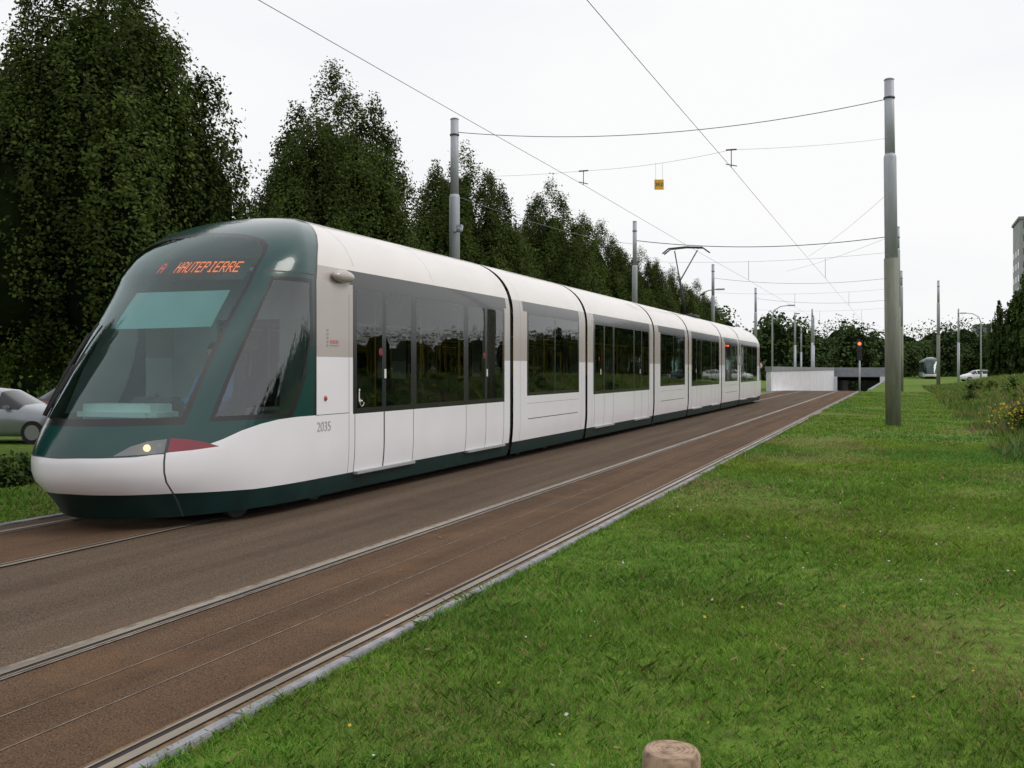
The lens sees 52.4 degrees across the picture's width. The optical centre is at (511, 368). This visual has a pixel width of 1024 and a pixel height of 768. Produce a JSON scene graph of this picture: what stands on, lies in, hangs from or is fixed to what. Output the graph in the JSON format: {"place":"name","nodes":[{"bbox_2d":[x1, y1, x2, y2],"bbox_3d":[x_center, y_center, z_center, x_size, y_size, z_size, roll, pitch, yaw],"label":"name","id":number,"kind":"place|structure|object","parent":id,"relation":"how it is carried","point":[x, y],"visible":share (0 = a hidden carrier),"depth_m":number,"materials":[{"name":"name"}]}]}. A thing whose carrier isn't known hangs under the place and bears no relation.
{"place":"outdoors","nodes":[
{"label":"outdoors","id":0,"kind":"place"},
{"bbox_2d":[0,391,850,767],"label":"tramway road","id":1,"kind":"structure","parent":0,"point":[56,601],"depth_m":9.48,"materials":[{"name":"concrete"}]},
{"bbox_2d":[0,390,858,767],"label":"track bed","id":2,"kind":"object","parent":1,"relation":"on","point":[96,734],"visible":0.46,"depth_m":6.64,"materials":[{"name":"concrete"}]},
{"bbox_2d":[0,390,857,767],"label":"tram rails","id":3,"kind":"object","parent":2,"relation":"on","point":[198,716],"visible":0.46,"depth_m":7.01,"materials":[{"name":"grey metal"}]},
{"bbox_2d":[31,218,760,518],"bbox_3d":[3.541,-1.455,30.712,2.630,6.099,44.620,0,0,21],"label":"tram","id":4,"kind":"object","parent":3,"relation":"on","point":[235,368],"visible":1,"depth_m":12.93,"materials":[{"name":"metal"}]},
{"bbox_2d":[0,376,1023,767],"bbox_3d":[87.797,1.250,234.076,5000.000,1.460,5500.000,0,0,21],"label":"ground","id":5,"kind":"structure","parent":0,"point":[20,444],"depth_m":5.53,"materials":[{"name":"green plant"}]},
{"bbox_2d":[0,364,11,387],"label":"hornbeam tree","id":6,"kind":"object","parent":5,"relation":"on","point":[3,380],"visible":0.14,"depth_m":39.97,"materials":[{"name":"green plant"}]},
{"bbox_2d":[0,449,36,489],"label":"hedge","id":7,"kind":"object","parent":5,"relation":"on","point":[15,472],"visible":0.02,"depth_m":16.44,"materials":[{"name":"green plant"}]},
{"bbox_2d":[0,387,48,443],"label":"parked car","id":8,"kind":"object","parent":5,"relation":"on","point":[21,415],"visible":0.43,"depth_m":27.34,"materials":[{"name":"silver metal"}]},
{"bbox_2d":[5,359,70,398],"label":"shrubbery","id":9,"kind":"object","parent":5,"relation":"on","point":[39,389],"depth_m":44.25,"materials":[{"name":"green plant"}]},
{"bbox_2d":[38,388,55,403],"bbox_3d":[-13.257,1.231,33.778,4.090,1.492,2.000,0,0,6],"label":"parked car","id":10,"kind":"object","parent":5,"relation":"on","point":[46,397],"visible":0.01,"depth_m":33.23,"materials":[{"name":"grey metal"}]},
{"bbox_2d":[0,0,263,386],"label":"hornbeam tree","id":11,"kind":"object","parent":5,"relation":"on","point":[111,167],"visible":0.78,"depth_m":20.74,"materials":[{"name":"green plant"}]},
{"bbox_2d":[233,56,438,253],"bbox_3d":[-5.577,-3.658,31.920,6.416,11.882,6.775,0,0,-17],"label":"hornbeam tree","id":12,"kind":"object","parent":5,"relation":"on","point":[346,181],"visible":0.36,"depth_m":30.45,"materials":[{"name":"green plant"}]},
{"bbox_2d":[0,390,860,767],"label":"kerb","id":13,"kind":"structure","parent":5,"relation":"on","point":[224,722],"depth_m":5.69,"materials":[{"name":"concrete"}]},
{"bbox_2d":[449,117,459,258],"bbox_3d":[-1.835,-2.865,33.263,0.420,10.290,0.420,0,0,21],"label":"tram pole","id":14,"kind":"object","parent":5,"relation":"on","point":[454,221],"visible":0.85,"depth_m":33.14,"materials":[{"name":"grey metal"}]},
{"bbox_2d":[454,224,462,232],"bbox_3d":[-1.755,-4.415,32.910,0.220,0.250,0.555,0,0,-41],"label":"cctv camera","id":15,"kind":"object","parent":14,"relation":"attached to","point":[459,228],"visible":1,"depth_m":32.72,"materials":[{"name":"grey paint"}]},
{"bbox_2d":[259,0,886,332],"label":"overhead wires","id":16,"kind":"object","parent":14,"relation":"attached to","point":[583,171],"visible":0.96,"depth_m":30.77,"materials":[{"name":"grey metal"}]},
{"bbox_2d":[410,138,542,287],"bbox_3d":[-1.674,-3.431,41.126,6.495,11.411,6.384,0,0,-25],"label":"hornbeam tree","id":17,"kind":"object","parent":5,"relation":"on","point":[494,240],"visible":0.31,"depth_m":40.07,"materials":[{"name":"green plant"}]},
{"bbox_2d":[519,173,612,307],"bbox_3d":[2.055,-3.661,51.194,6.337,11.889,6.706,0,0,-32],"label":"hornbeam tree","id":18,"kind":"object","parent":5,"relation":"on","point":[570,262],"visible":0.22,"depth_m":49.70,"materials":[{"name":"green plant"}]},
{"bbox_2d":[252,484,956,747],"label":"fallen leaves","id":19,"kind":"object","parent":5,"relation":"on","point":[517,500],"visible":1,"depth_m":6.65,"materials":[{"name":"brown plant"}]},
{"bbox_2d":[589,218,648,306],"bbox_3d":[5.091,-3.263,60.598,6.300,11.050,5.967,0,0,-39],"label":"hornbeam tree","id":20,"kind":"object","parent":5,"relation":"on","point":[615,264],"visible":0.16,"depth_m":59.31,"materials":[{"name":"green plant"}]},
{"bbox_2d":[632,221,636,302],"bbox_3d":[6.605,-2.840,56.051,0.357,10.240,0.357,0,0,21],"label":"tram pole","id":21,"kind":"object","parent":5,"relation":"on","point":[634,282],"visible":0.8,"depth_m":55.94,"materials":[{"name":"grey metal"}]},
{"bbox_2d":[623,246,680,313],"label":"hornbeam tree","id":22,"kind":"object","parent":5,"relation":"on","point":[658,297],"visible":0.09,"depth_m":68.26,"materials":[{"name":"green plant"}]},
{"bbox_2d":[642,740,700,767],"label":"wooden bollard","id":23,"kind":"object","parent":5,"relation":"on","point":[668,754],"visible":1,"depth_m":3.27,"materials":[{"name":"brown wood"}]},
{"bbox_2d":[348,465,1015,765],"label":"lawn daisies","id":24,"kind":"object","parent":5,"relation":"on","point":[565,714],"visible":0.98,"depth_m":6.52,"materials":[{"name":"white plant"}]},
{"bbox_2d":[665,263,708,330],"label":"hornbeam tree","id":25,"kind":"object","parent":5,"relation":"on","point":[692,305],"visible":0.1,"depth_m":77.73,"materials":[{"name":"green plant"}]},
{"bbox_2d":[688,278,724,324],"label":"hornbeam tree","id":26,"kind":"object","parent":5,"relation":"on","point":[706,303],"visible":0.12,"depth_m":87.23,"materials":[{"name":"green plant"}]},
{"bbox_2d":[711,264,714,323],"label":"tram pole","id":27,"kind":"object","parent":5,"relation":"on","point":[713,302],"visible":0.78,"depth_m":79.07,"materials":[{"name":"grey metal"}]},
{"bbox_2d":[754,288,756,337],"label":"tram pole","id":28,"kind":"object","parent":5,"relation":"on","point":[755,312],"visible":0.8,"depth_m":102.01,"materials":[{"name":"grey metal"}]},
{"bbox_2d":[771,305,794,365],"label":"street lamp","id":29,"kind":"object","parent":5,"relation":"on","point":[772,335],"visible":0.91,"depth_m":115.14,"materials":[{"name":"grey metal"}]},
{"bbox_2d":[794,312,795,366],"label":"tram pole","id":30,"kind":"object","parent":5,"relation":"on","point":[794,339],"visible":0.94,"depth_m":123.96,"materials":[{"name":"grey metal"}]},
{"bbox_2d":[800,327,801,366],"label":"tram pole","id":31,"kind":"object","parent":5,"relation":"on","point":[801,348],"visible":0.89,"depth_m":164.35,"materials":[{"name":"grey metal"}]},
{"bbox_2d":[811,309,812,366],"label":"tram pole","id":32,"kind":"object","parent":5,"relation":"on","point":[811,337],"visible":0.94,"depth_m":120.39,"materials":[{"name":"grey metal"}]},
{"bbox_2d":[813,315,814,366],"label":"tram pole","id":33,"kind":"object","parent":5,"relation":"on","point":[813,343],"visible":0.7,"depth_m":134.77,"materials":[{"name":"grey metal"}]},
{"bbox_2d":[765,366,884,390],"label":"retaining wall","id":34,"kind":"structure","parent":5,"relation":"on","point":[800,378],"depth_m":95.96,"materials":[{"name":"grey concrete"}]},
{"bbox_2d":[834,367,884,391],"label":"tunnel portal","id":35,"kind":"object","parent":5,"relation":"on","point":[840,375],"visible":0.37,"depth_m":144.04,"materials":[{"name":"grey concrete"}]},
{"bbox_2d":[857,340,861,394],"bbox_3d":[20.675,-0.050,61.956,0.300,3.300,0.260,0,0,21],"label":"tram signal","id":36,"kind":"object","parent":5,"relation":"on","point":[859,350],"visible":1,"depth_m":61.91,"materials":[{"name":"grey paint"}]},
{"bbox_2d":[715,305,1010,390],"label":"distant trees","id":37,"kind":"object","parent":5,"relation":"on","point":[836,349],"visible":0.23,"depth_m":183.68,"materials":[{"name":"green plant"}]},
{"bbox_2d":[883,77,900,425],"bbox_3d":[10.504,-3.081,28.849,0.420,9.940,0.420,-1,0,21],"label":"tram pole","id":38,"kind":"object","parent":5,"relation":"on","point":[892,347],"visible":0.97,"depth_m":28.71,"materials":[{"name":"grey metal"}]},
{"bbox_2d":[897,226,900,365],"bbox_3d":[19.020,-2.562,51.394,0.315,8.940,0.315,0,0,21],"label":"tram pole","id":39,"kind":"object","parent":5,"relation":"on","point":[898,228],"visible":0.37,"depth_m":51.30,"materials":[{"name":"grey metal"}]},
{"bbox_2d":[900,271,903,391],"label":"tram pole","id":40,"kind":"object","parent":5,"relation":"on","point":[901,306],"visible":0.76,"depth_m":74.35,"materials":[{"name":"grey metal"}]},
{"bbox_2d":[919,357,935,378],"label":"tram","id":41,"kind":"object","parent":5,"relation":"on","point":[929,363],"visible":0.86,"depth_m":183.00,"materials":[{"name":"grey glass"}]},
{"bbox_2d":[936,280,939,384],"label":"tram pole","id":42,"kind":"object","parent":5,"relation":"on","point":[938,340],"visible":0.93,"depth_m":93.41,"materials":[{"name":"grey metal"}]},
{"bbox_2d":[957,309,959,382],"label":"tram pole","id":43,"kind":"object","parent":5,"relation":"on","point":[958,349],"visible":0.92,"depth_m":119.50,"materials":[{"name":"grey metal"}]},
{"bbox_2d":[960,313,981,377],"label":"street lamp","id":44,"kind":"object","parent":5,"relation":"on","point":[980,343],"visible":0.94,"depth_m":127.87,"materials":[{"name":"grey metal"}]},
{"bbox_2d":[922,373,1023,466],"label":"wild grass","id":45,"kind":"structure","parent":5,"relation":"on","point":[1011,442],"depth_m":35.93,"materials":[{"name":"green plant"}]},
{"bbox_2d":[960,370,987,380],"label":"parked car","id":46,"kind":"object","parent":5,"relation":"on","point":[973,374],"visible":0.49,"depth_m":133.51,"materials":[{"name":"white metal"}]},
{"bbox_2d":[972,324,1009,336],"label":"office building","id":47,"kind":"structure","parent":5,"relation":"on","point":[984,329],"depth_m":301.39,"materials":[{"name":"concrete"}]},
{"bbox_2d":[961,375,1023,430],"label":"wild bush","id":48,"kind":"object","parent":5,"relation":"on","point":[990,384],"visible":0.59,"depth_m":44.53,"materials":[{"name":"green plant"}]},
{"bbox_2d":[973,397,1023,428],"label":"yellow wildflowers","id":49,"kind":"object","parent":5,"relation":"on","point":[1002,403],"visible":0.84,"depth_m":24.54,"materials":[{"name":"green plant"}]},
{"bbox_2d":[986,300,1012,376],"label":"roadside tree","id":50,"kind":"object","parent":5,"relation":"on","point":[997,351],"visible":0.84,"depth_m":101.99,"materials":[{"name":"green plant"}]},
{"bbox_2d":[1002,266,1023,374],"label":"roadside tree","id":51,"kind":"object","parent":5,"relation":"on","point":[1014,314],"visible":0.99,"depth_m":92.89,"materials":[{"name":"green plant"}]},
{"bbox_2d":[1011,216,1023,293],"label":"apartment tower","id":52,"kind":"structure","parent":5,"relation":"on","point":[1017,226],"depth_m":242.04,"materials":[{"name":"concrete"}]},
{"bbox_2d":[0,0,1023,340],"label":"sky","id":53,"kind":"structure","parent":0,"point":[519,68],"materials":[{"name":"white"}]},
{"bbox_2d":[654,163,663,189],"bbox_3d":[3.494,-4.580,24.749,0.210,0.640,0.089,0,0,21],"label":"overhead sign","id":54,"kind":"object","parent":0,"point":[658,184],"visible":1,"depth_m":24.74,"materials":[{"name":"yellow metal"}]}
]}

